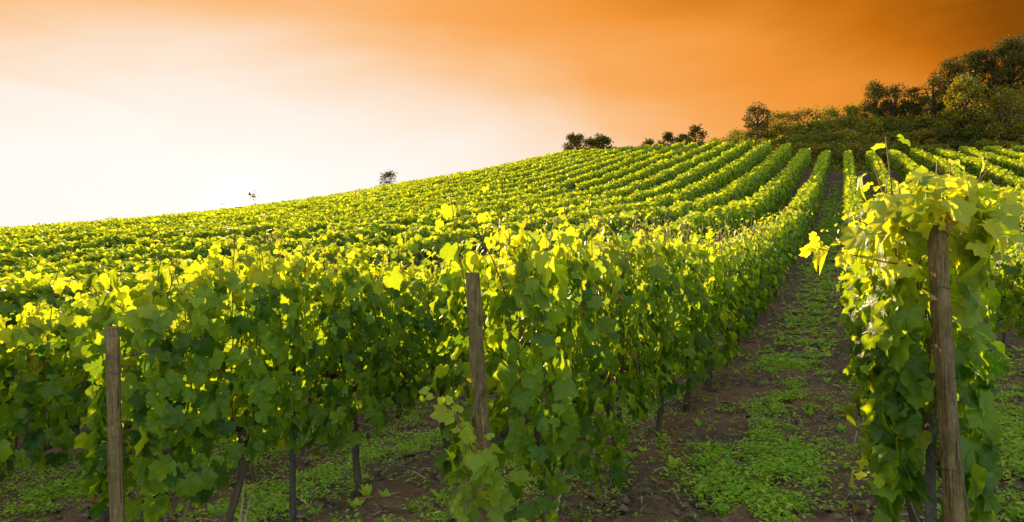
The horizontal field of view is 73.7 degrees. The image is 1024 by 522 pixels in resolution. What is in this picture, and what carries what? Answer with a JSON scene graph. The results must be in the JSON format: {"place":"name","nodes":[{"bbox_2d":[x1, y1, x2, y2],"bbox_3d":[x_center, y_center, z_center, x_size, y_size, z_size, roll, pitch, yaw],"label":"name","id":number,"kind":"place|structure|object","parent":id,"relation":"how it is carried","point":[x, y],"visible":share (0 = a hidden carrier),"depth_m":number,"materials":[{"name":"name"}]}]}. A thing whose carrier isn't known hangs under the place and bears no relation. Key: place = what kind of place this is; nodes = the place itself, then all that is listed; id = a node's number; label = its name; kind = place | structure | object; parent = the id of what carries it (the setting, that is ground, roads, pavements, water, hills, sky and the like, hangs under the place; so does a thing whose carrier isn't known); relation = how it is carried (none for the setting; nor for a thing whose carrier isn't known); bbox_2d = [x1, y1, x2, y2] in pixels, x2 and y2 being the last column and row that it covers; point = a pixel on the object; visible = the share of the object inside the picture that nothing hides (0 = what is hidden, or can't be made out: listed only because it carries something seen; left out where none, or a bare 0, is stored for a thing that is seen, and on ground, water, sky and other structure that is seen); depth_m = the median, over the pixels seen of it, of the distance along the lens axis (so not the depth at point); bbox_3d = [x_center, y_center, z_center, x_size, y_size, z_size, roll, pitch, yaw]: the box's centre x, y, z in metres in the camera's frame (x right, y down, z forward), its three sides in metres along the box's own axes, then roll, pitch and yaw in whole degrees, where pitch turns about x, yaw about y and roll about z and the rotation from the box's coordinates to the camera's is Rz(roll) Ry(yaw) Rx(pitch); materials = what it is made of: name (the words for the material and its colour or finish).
{"place":"outdoors","nodes":[
{"label":"outdoors","id":0,"kind":"place"},
{"bbox_2d":[0,127,1023,521],"bbox_3d":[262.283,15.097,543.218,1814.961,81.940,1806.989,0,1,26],"label":"ground","id":1,"kind":"structure","parent":0,"point":[634,491],"depth_m":7.17,"materials":[{"name":"soil"}]},
{"bbox_2d":[0,315,42,481],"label":"grapevine","id":2,"kind":"object","parent":1,"relation":"on","point":[12,415],"visible":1,"depth_m":5.01,"materials":[{"name":"green plant"}]},
{"bbox_2d":[0,259,193,521],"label":"grapevine","id":3,"kind":"object","parent":1,"relation":"on","point":[51,353],"visible":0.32,"depth_m":5.35,"materials":[{"name":"green plant"}]},
{"bbox_2d":[105,326,124,521],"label":"vineyard post","id":4,"kind":"object","parent":1,"relation":"on","point":[114,432],"visible":1,"depth_m":3.60,"materials":[{"name":"brown wood"}]},
{"bbox_2d":[68,214,345,521],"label":"grapevine","id":5,"kind":"object","parent":1,"relation":"on","point":[162,401],"visible":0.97,"depth_m":4.20,"materials":[{"name":"green plant"}]},
{"bbox_2d":[164,287,301,485],"bbox_3d":[-2.903,1.249,7.152,0.940,2.385,1.635,0,1,26],"label":"grapevine","id":6,"kind":"object","parent":1,"relation":"on","point":[250,312],"visible":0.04,"depth_m":6.99,"materials":[{"name":"green plant"}]},
{"bbox_2d":[0,161,512,231],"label":"vine row","id":7,"kind":"object","parent":1,"relation":"on","point":[147,217],"visible":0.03,"depth_m":49.42,"materials":[{"name":"green plant"}]},
{"bbox_2d":[16,157,531,230],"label":"vine row","id":8,"kind":"object","parent":1,"relation":"on","point":[382,190],"visible":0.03,"depth_m":49.95,"materials":[{"name":"green plant"}]},
{"bbox_2d":[2,152,552,234],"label":"vine row","id":9,"kind":"object","parent":1,"relation":"on","point":[219,212],"visible":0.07,"depth_m":46.40,"materials":[{"name":"green plant"}]},
{"bbox_2d":[1,150,571,234],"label":"vine row","id":10,"kind":"object","parent":1,"relation":"on","point":[435,181],"visible":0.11,"depth_m":47.66,"materials":[{"name":"green plant"}]},
{"bbox_2d":[289,300,296,521],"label":"metal stake","id":11,"kind":"object","parent":1,"relation":"on","point":[292,485],"visible":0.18,"depth_m":5.09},
{"bbox_2d":[0,149,586,237],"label":"vine row","id":12,"kind":"object","parent":1,"relation":"on","point":[302,206],"visible":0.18,"depth_m":41.90,"materials":[{"name":"green plant"}]},
{"bbox_2d":[0,148,602,242],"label":"vine row","id":13,"kind":"object","parent":1,"relation":"on","point":[70,229],"visible":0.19,"depth_m":37.57,"materials":[{"name":"green plant"}]},
{"bbox_2d":[0,146,617,243],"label":"vine row","id":14,"kind":"object","parent":1,"relation":"on","point":[540,168],"visible":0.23,"depth_m":41.85,"materials":[{"name":"green plant"}]},
{"bbox_2d":[0,146,631,247],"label":"vine row","id":15,"kind":"object","parent":1,"relation":"on","point":[67,237],"visible":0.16,"depth_m":34.72,"materials":[{"name":"green plant"}]},
{"bbox_2d":[0,144,650,253],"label":"vine row","id":16,"kind":"object","parent":1,"relation":"on","point":[144,233],"visible":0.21,"depth_m":35.02,"materials":[{"name":"green plant"}]},
{"bbox_2d":[3,144,664,260],"bbox_3d":[1.354,-6.206,47.883,1.183,14.998,76.899,0,1,26],"label":"vine row","id":17,"kind":"object","parent":1,"relation":"on","point":[43,250],"visible":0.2,"depth_m":27.02,"materials":[{"name":"green plant"}]},
{"bbox_2d":[0,142,684,269],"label":"vine row","id":18,"kind":"object","parent":1,"relation":"on","point":[7,260],"visible":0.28,"depth_m":26.21,"materials":[{"name":"green plant"}]},
{"bbox_2d":[0,142,697,276],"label":"vine row","id":19,"kind":"object","parent":1,"relation":"on","point":[190,243],"visible":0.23,"depth_m":24.28,"materials":[{"name":"green plant"}]},
{"bbox_2d":[260,219,443,497],"bbox_3d":[-1.373,0.885,5.810,1.072,2.419,1.784,0,1,26],"label":"grapevine","id":20,"kind":"object","parent":1,"relation":"on","point":[363,325],"visible":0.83,"depth_m":5.63,"materials":[{"name":"green plant"}]},
{"bbox_2d":[0,141,718,278],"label":"vine row","id":21,"kind":"object","parent":1,"relation":"on","point":[407,220],"visible":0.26,"depth_m":22.57,"materials":[{"name":"green plant"}]},
{"bbox_2d":[0,141,733,284],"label":"vine row","id":22,"kind":"object","parent":1,"relation":"on","point":[372,229],"visible":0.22,"depth_m":19.60,"materials":[{"name":"green plant"}]},
{"bbox_2d":[0,139,754,305],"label":"vine row","id":23,"kind":"object","parent":1,"relation":"on","point":[699,172],"visible":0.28,"depth_m":24.09,"materials":[{"name":"green plant"}]},
{"bbox_2d":[0,140,771,435],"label":"vine row","id":24,"kind":"object","parent":1,"relation":"on","point":[15,298],"visible":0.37,"depth_m":13.79,"materials":[{"name":"green plant"}]},
{"bbox_2d":[380,237,506,449],"bbox_3d":[-0.689,0.910,7.163,1.084,2.329,1.645,0,1,26],"label":"grapevine","id":25,"kind":"object","parent":1,"relation":"on","point":[441,332],"visible":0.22,"depth_m":6.77,"materials":[{"name":"green plant"}]},
{"bbox_2d":[466,272,491,521],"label":"vineyard post","id":26,"kind":"object","parent":1,"relation":"on","point":[476,338],"visible":0.66,"depth_m":3.60,"materials":[{"name":"brown wood"}]},
{"bbox_2d":[446,373,483,521],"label":"stay wire","id":27,"kind":"object","parent":26,"relation":"attached to","point":[463,449],"visible":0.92,"depth_m":3.38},
{"bbox_2d":[418,386,492,491],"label":"vine shoot","id":28,"kind":"object","parent":27,"relation":"attached to","point":[441,413],"visible":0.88,"depth_m":3.38,"materials":[{"name":"plant"}]},
{"bbox_2d":[440,432,514,517],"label":"vine shoot","id":29,"kind":"object","parent":27,"relation":"attached to","point":[482,463],"visible":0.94,"depth_m":3.34,"materials":[{"name":"plant"}]},
{"bbox_2d":[456,481,504,521],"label":"vine shoot","id":30,"kind":"object","parent":1,"relation":"on","point":[493,515],"visible":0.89,"depth_m":3.37,"materials":[{"name":"plant"}]},
{"bbox_2d":[0,179,1023,521],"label":"weeds","id":31,"kind":"object","parent":1,"relation":"on","point":[772,501],"visible":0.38,"depth_m":6.50,"materials":[{"name":"green plant"}]},
{"bbox_2d":[384,178,642,521],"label":"grapevine","id":32,"kind":"object","parent":1,"relation":"on","point":[532,300],"visible":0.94,"depth_m":4.00,"materials":[{"name":"green plant"}]},
{"bbox_2d":[469,213,515,298],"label":"vine shoot","id":33,"kind":"object","parent":32,"relation":"attached to","point":[510,265],"visible":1,"depth_m":3.60,"materials":[{"name":"plant"}]},
{"bbox_2d":[493,226,539,294],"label":"vine shoot","id":34,"kind":"object","parent":32,"relation":"attached to","point":[515,241],"visible":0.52,"depth_m":3.74,"materials":[{"name":"plant"}]},
{"bbox_2d":[7,277,1022,521],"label":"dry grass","id":35,"kind":"structure","parent":1,"relation":"on","point":[248,506],"depth_m":6.90,"materials":[{"name":"plant"}]},
{"bbox_2d":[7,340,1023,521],"bbox_3d":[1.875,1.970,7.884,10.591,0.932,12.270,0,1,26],"label":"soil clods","id":36,"kind":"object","parent":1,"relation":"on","point":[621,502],"visible":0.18,"depth_m":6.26,"materials":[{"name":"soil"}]},
{"bbox_2d":[33,321,1023,521],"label":"leaf litter","id":37,"kind":"object","parent":1,"relation":"on","point":[855,506],"visible":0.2,"depth_m":6.11,"materials":[{"name":"plant"}]},
{"bbox_2d":[561,132,586,150],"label":"shrub","id":38,"kind":"object","parent":1,"relation":"on","point":[572,137],"visible":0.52,"depth_m":91.73,"materials":[{"name":"green plant"}]},
{"bbox_2d":[589,133,613,149],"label":"shrub","id":39,"kind":"object","parent":1,"relation":"on","point":[603,141],"visible":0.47,"depth_m":90.01,"materials":[{"name":"green plant"}]},
{"bbox_2d":[552,199,683,477],"bbox_3d":[0.903,0.720,5.917,1.012,2.462,1.913,0,1,26],"label":"grapevine","id":40,"kind":"object","parent":1,"relation":"on","point":[643,289],"visible":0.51,"depth_m":5.65,"materials":[{"name":"green plant"}]},
{"bbox_2d":[495,143,791,252],"bbox_3d":[15.634,-6.034,45.260,1.165,13.701,71.849,0,1,26],"label":"vine row","id":41,"kind":"object","parent":1,"relation":"on","point":[754,179],"visible":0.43,"depth_m":29.71,"materials":[{"name":"green plant"}]},
{"bbox_2d":[613,209,706,433],"bbox_3d":[1.587,0.714,7.323,0.971,2.480,1.932,0,1,26],"label":"grapevine","id":42,"kind":"object","parent":1,"relation":"on","point":[681,306],"visible":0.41,"depth_m":6.97,"materials":[{"name":"green plant"}]},
{"bbox_2d":[640,209,736,411],"bbox_3d":[2.162,0.657,8.580,1.136,2.577,1.778,0,1,26],"label":"grapevine","id":43,"kind":"object","parent":1,"relation":"on","point":[710,270],"visible":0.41,"depth_m":8.37,"materials":[{"name":"green plant"}]},
{"bbox_2d":[682,124,708,145],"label":"tree","id":44,"kind":"object","parent":1,"relation":"on","point":[694,132],"visible":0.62,"depth_m":85.88,"materials":[{"name":"green plant"}]},
{"bbox_2d":[681,219,747,388],"bbox_3d":[2.866,0.649,9.823,1.001,2.515,1.708,0,1,18],"label":"grapevine","id":45,"kind":"object","parent":1,"relation":"on","point":[730,341],"visible":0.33,"depth_m":9.68,"materials":[{"name":"green plant"}]},
{"bbox_2d":[652,148,811,263],"bbox_3d":[18.190,-5.946,45.901,1.104,12.543,67.549,0,1,26],"label":"vine row","id":46,"kind":"object","parent":1,"relation":"on","point":[772,196],"visible":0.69,"depth_m":28.31,"materials":[{"name":"green plant"}]},
{"bbox_2d":[701,212,769,366],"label":"grapevine","id":47,"kind":"object","parent":1,"relation":"on","point":[748,290],"visible":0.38,"depth_m":10.97,"materials":[{"name":"green plant"}]},
{"bbox_2d":[703,225,767,345],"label":"grapevine","id":48,"kind":"object","parent":1,"relation":"on","point":[754,260],"visible":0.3,"depth_m":12.27,"materials":[{"name":"green plant"}]},
{"bbox_2d":[726,214,775,335],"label":"grapevine","id":49,"kind":"object","parent":1,"relation":"on","point":[762,252],"visible":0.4,"depth_m":13.56,"materials":[{"name":"green plant"}]},
{"bbox_2d":[741,101,773,142],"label":"tree","id":50,"kind":"object","parent":1,"relation":"on","point":[757,127],"visible":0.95,"depth_m":90.26,"materials":[{"name":"green plant"}]},
{"bbox_2d":[738,222,778,314],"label":"grapevine","id":51,"kind":"object","parent":1,"relation":"on","point":[771,254],"visible":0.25,"depth_m":15.10,"materials":[{"name":"green plant"}]},
{"bbox_2d":[750,217,787,309],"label":"grapevine","id":52,"kind":"object","parent":1,"relation":"on","point":[777,258],"visible":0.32,"depth_m":16.39,"materials":[{"name":"green plant"}]},
{"bbox_2d":[754,215,787,297],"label":"grapevine","id":53,"kind":"object","parent":1,"relation":"on","point":[783,276],"visible":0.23,"depth_m":17.63,"materials":[{"name":"green plant"}]},
{"bbox_2d":[761,212,792,271],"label":"grapevine","id":54,"kind":"object","parent":1,"relation":"on","point":[786,238],"visible":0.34,"depth_m":18.98,"materials":[{"name":"green plant"}]},
{"bbox_2d":[764,121,795,144],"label":"shrub","id":55,"kind":"object","parent":1,"relation":"on","point":[780,129],"visible":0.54,"depth_m":89.64,"materials":[{"name":"green plant"}]},
{"bbox_2d":[766,210,796,269],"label":"grapevine","id":56,"kind":"object","parent":1,"relation":"on","point":[791,234],"visible":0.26,"depth_m":20.33,"materials":[{"name":"green plant"}]},
{"bbox_2d":[763,108,800,134],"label":"shrub","id":57,"kind":"object","parent":1,"relation":"on","point":[783,116],"visible":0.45,"depth_m":97.22,"materials":[{"name":"green plant"}]},
{"bbox_2d":[771,130,805,152],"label":"shrub","id":58,"kind":"object","parent":1,"relation":"on","point":[781,139],"visible":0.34,"depth_m":84.84,"materials":[{"name":"green plant"}]},
{"bbox_2d":[788,105,824,129],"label":"shrub","id":59,"kind":"object","parent":1,"relation":"on","point":[802,117],"visible":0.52,"depth_m":94.74,"materials":[{"name":"green plant"}]},
{"bbox_2d":[793,130,823,156],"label":"shrub","id":60,"kind":"object","parent":1,"relation":"on","point":[808,137],"visible":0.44,"depth_m":85.24,"materials":[{"name":"green plant"}]},
{"bbox_2d":[788,150,831,239],"bbox_3d":[23.143,-6.465,51.543,1.078,10.753,52.971,0,1,26],"label":"vine row","id":61,"kind":"object","parent":1,"relation":"on","point":[810,193],"visible":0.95,"depth_m":37.31,"materials":[{"name":"green plant"}]},
{"bbox_2d":[798,119,825,141],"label":"shrub","id":62,"kind":"object","parent":1,"relation":"on","point":[813,124],"visible":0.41,"depth_m":88.66,"materials":[{"name":"green plant"}]},
{"bbox_2d":[813,115,845,141],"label":"shrub","id":63,"kind":"object","parent":1,"relation":"on","point":[829,122],"visible":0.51,"depth_m":87.73,"materials":[{"name":"green plant"}]},
{"bbox_2d":[809,141,853,168],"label":"shrub","id":64,"kind":"object","parent":1,"relation":"on","point":[824,146],"visible":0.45,"depth_m":80.66,"materials":[{"name":"green plant"}]},
{"bbox_2d":[825,127,863,155],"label":"shrub","id":65,"kind":"object","parent":1,"relation":"on","point":[848,135],"visible":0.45,"depth_m":83.72,"materials":[{"name":"green plant"}]},
{"bbox_2d":[831,102,863,129],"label":"shrub","id":66,"kind":"object","parent":1,"relation":"on","point":[849,109],"visible":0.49,"depth_m":92.33,"materials":[{"name":"green plant"}]},
{"bbox_2d":[840,150,863,234],"bbox_3d":[24.720,-6.310,49.967,1.128,10.981,56.173,0,1,26],"label":"vine row","id":67,"kind":"object","parent":1,"relation":"on","point":[851,196],"visible":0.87,"depth_m":38.11,"materials":[{"name":"green plant"}]},
{"bbox_2d":[837,113,867,142],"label":"shrub","id":68,"kind":"object","parent":1,"relation":"on","point":[849,122],"visible":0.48,"depth_m":86.64,"materials":[{"name":"green plant"}]},
{"bbox_2d":[828,140,879,168],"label":"shrub","id":69,"kind":"object","parent":1,"relation":"on","point":[853,148],"visible":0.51,"depth_m":79.43,"materials":[{"name":"green plant"}]},
{"bbox_2d":[855,115,885,138],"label":"shrub","id":70,"kind":"object","parent":1,"relation":"on","point":[873,122],"visible":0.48,"depth_m":86.29,"materials":[{"name":"green plant"}]},
{"bbox_2d":[853,129,889,157],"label":"shrub","id":71,"kind":"object","parent":1,"relation":"on","point":[871,138],"visible":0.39,"depth_m":80.76,"materials":[{"name":"green plant"}]},
{"bbox_2d":[859,78,891,118],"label":"tree","id":72,"kind":"object","parent":1,"relation":"on","point":[873,92],"visible":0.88,"depth_m":91.21,"materials":[{"name":"green plant"}]},
{"bbox_2d":[752,103,1020,171],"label":"undergrowth","id":73,"kind":"object","parent":1,"relation":"on","point":[839,167],"visible":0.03,"depth_m":78.73,"materials":[{"name":"green plant"}]},
{"bbox_2d":[876,115,903,135],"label":"shrub","id":74,"kind":"object","parent":1,"relation":"on","point":[888,122],"visible":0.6,"depth_m":86.19,"materials":[{"name":"green plant"}]},
{"bbox_2d":[878,82,909,118],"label":"tree","id":75,"kind":"object","parent":1,"relation":"on","point":[895,95],"visible":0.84,"depth_m":90.48,"materials":[{"name":"green plant"}]},
{"bbox_2d":[836,190,957,504],"bbox_3d":[2.687,0.629,4.731,0.812,2.278,2.063,0,1,26],"label":"grapevine","id":76,"kind":"object","parent":1,"relation":"on","point":[857,330],"depth_m":4.71,"materials":[{"name":"green plant"}]},
{"bbox_2d":[885,114,924,140],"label":"shrub","id":77,"kind":"object","parent":1,"relation":"on","point":[903,122],"visible":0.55,"depth_m":85.00,"materials":[{"name":"green plant"}]},
{"bbox_2d":[899,86,927,119],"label":"tree","id":78,"kind":"object","parent":1,"relation":"on","point":[915,94],"visible":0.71,"depth_m":89.64,"materials":[{"name":"green plant"}]},
{"bbox_2d":[819,134,1023,521],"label":"grapevine","id":79,"kind":"object","parent":1,"relation":"on","point":[892,363],"visible":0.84,"depth_m":2.98,"materials":[{"name":"green plant"}]},
{"bbox_2d":[799,231,922,288],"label":"vine shoot","id":80,"kind":"object","parent":79,"relation":"attached to","point":[901,267],"visible":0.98,"depth_m":2.97,"materials":[{"name":"plant"}]},
{"bbox_2d":[850,421,931,490],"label":"vine shoot","id":81,"kind":"object","parent":79,"relation":"attached to","point":[923,441],"visible":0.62,"depth_m":3.06,"materials":[{"name":"plant"}]},
{"bbox_2d":[976,185,1023,225],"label":"vine shoot","id":82,"kind":"object","parent":79,"relation":"attached to","point":[1009,196],"visible":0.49,"depth_m":2.83,"materials":[{"name":"plant"}]},
{"bbox_2d":[909,110,947,138],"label":"shrub","id":83,"kind":"object","parent":1,"relation":"on","point":[927,118],"visible":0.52,"depth_m":83.70,"materials":[{"name":"green plant"}]},
{"bbox_2d":[912,128,945,150],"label":"shrub","id":84,"kind":"object","parent":1,"relation":"on","point":[926,136],"visible":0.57,"depth_m":78.98,"materials":[{"name":"green plant"}]},
{"bbox_2d":[925,285,937,521],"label":"metal stake","id":85,"kind":"object","parent":1,"relation":"on","point":[930,481],"visible":0.3,"depth_m":3.46,"materials":[{"name":"metal"}]},
{"bbox_2d":[915,74,947,123],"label":"tree","id":86,"kind":"object","parent":1,"relation":"on","point":[933,109],"visible":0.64,"depth_m":86.98,"materials":[{"name":"green plant"}]},
{"bbox_2d":[865,150,1008,297],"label":"vine row","id":87,"kind":"object","parent":1,"relation":"on","point":[872,158],"visible":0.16,"depth_m":48.13,"materials":[{"name":"green plant"}]},
{"bbox_2d":[927,225,964,521],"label":"vineyard post","id":88,"kind":"object","parent":1,"relation":"on","point":[941,316],"visible":0.91,"depth_m":2.86,"materials":[{"name":"brown wood"}]},
{"bbox_2d":[946,330,969,521],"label":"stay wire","id":89,"kind":"object","parent":88,"relation":"attached to","point":[962,470],"visible":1,"depth_m":2.73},
{"bbox_2d":[927,152,997,256],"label":"vine shoot","id":90,"kind":"object","parent":88,"relation":"attached to","point":[959,193],"visible":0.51,"depth_m":2.86,"materials":[{"name":"plant"}]},
{"bbox_2d":[929,125,969,150],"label":"shrub","id":91,"kind":"object","parent":1,"relation":"on","point":[948,133],"visible":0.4,"depth_m":78.16,"materials":[{"name":"green plant"}]},
{"bbox_2d":[926,52,974,117],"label":"tree","id":92,"kind":"object","parent":1,"relation":"on","point":[951,68],"visible":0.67,"depth_m":84.33,"materials":[{"name":"green plant"}]},
{"bbox_2d":[887,149,1023,233],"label":"vine row","id":93,"kind":"object","parent":1,"relation":"on","point":[902,165],"visible":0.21,"depth_m":51.94,"materials":[{"name":"green plant"}]},
{"bbox_2d":[909,147,1023,202],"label":"vine row","id":94,"kind":"object","parent":1,"relation":"on","point":[928,160],"visible":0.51,"depth_m":49.91,"materials":[{"name":"green plant"}]},
{"bbox_2d":[936,68,997,139],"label":"tree","id":95,"kind":"object","parent":1,"relation":"on","point":[964,83],"visible":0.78,"depth_m":78.38,"materials":[{"name":"green plant"}]},
{"bbox_2d":[956,125,985,148],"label":"shrub","id":96,"kind":"object","parent":1,"relation":"on","point":[968,133],"visible":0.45,"depth_m":76.83,"materials":[{"name":"green plant"}]},
{"bbox_2d":[955,45,996,121],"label":"tree","id":97,"kind":"object","parent":1,"relation":"on","point":[975,58],"visible":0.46,"depth_m":83.43,"materials":[{"name":"green plant"}]},
{"bbox_2d":[935,147,1023,189],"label":"vine row","id":98,"kind":"object","parent":1,"relation":"on","point":[973,164],"visible":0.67,"depth_m":45.65,"materials":[{"name":"green plant"}]},
{"bbox_2d":[958,146,1023,176],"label":"vine row","id":99,"kind":"object","parent":1,"relation":"on","point":[1015,166],"visible":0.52,"depth_m":50.17,"materials":[{"name":"green plant"}]},
{"bbox_2d":[962,79,1023,142],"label":"tree","id":100,"kind":"object","parent":1,"relation":"on","point":[1000,101],"visible":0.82,"depth_m":75.75,"materials":[{"name":"green plant"}]},
{"bbox_2d":[981,32,1023,120],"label":"tree","id":101,"kind":"object","parent":1,"relation":"on","point":[1009,51],"visible":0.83,"depth_m":81.13,"materials":[{"name":"green plant"}]},
{"bbox_2d":[982,145,1023,160],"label":"vine row","id":102,"kind":"object","parent":1,"relation":"on","point":[1011,154],"visible":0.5,"depth_m":59.16,"materials":[{"name":"green plant"}]},
{"bbox_2d":[986,213,1023,333],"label":"grapevine","id":103,"kind":"object","parent":1,"relation":"on","point":[1001,310],"visible":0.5,"depth_m":9.74,"materials":[{"name":"green plant"}]},
{"bbox_2d":[1003,219,1023,337],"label":"grapevine","id":104,"kind":"object","parent":1,"relation":"on","point":[1018,295],"visible":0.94,"depth_m":8.98,"materials":[{"name":"green plant"}]},
{"bbox_2d":[0,0,1023,226],"label":"sky","id":105,"kind":"structure","parent":0,"point":[119,109],"materials":[{"name":"orange"}]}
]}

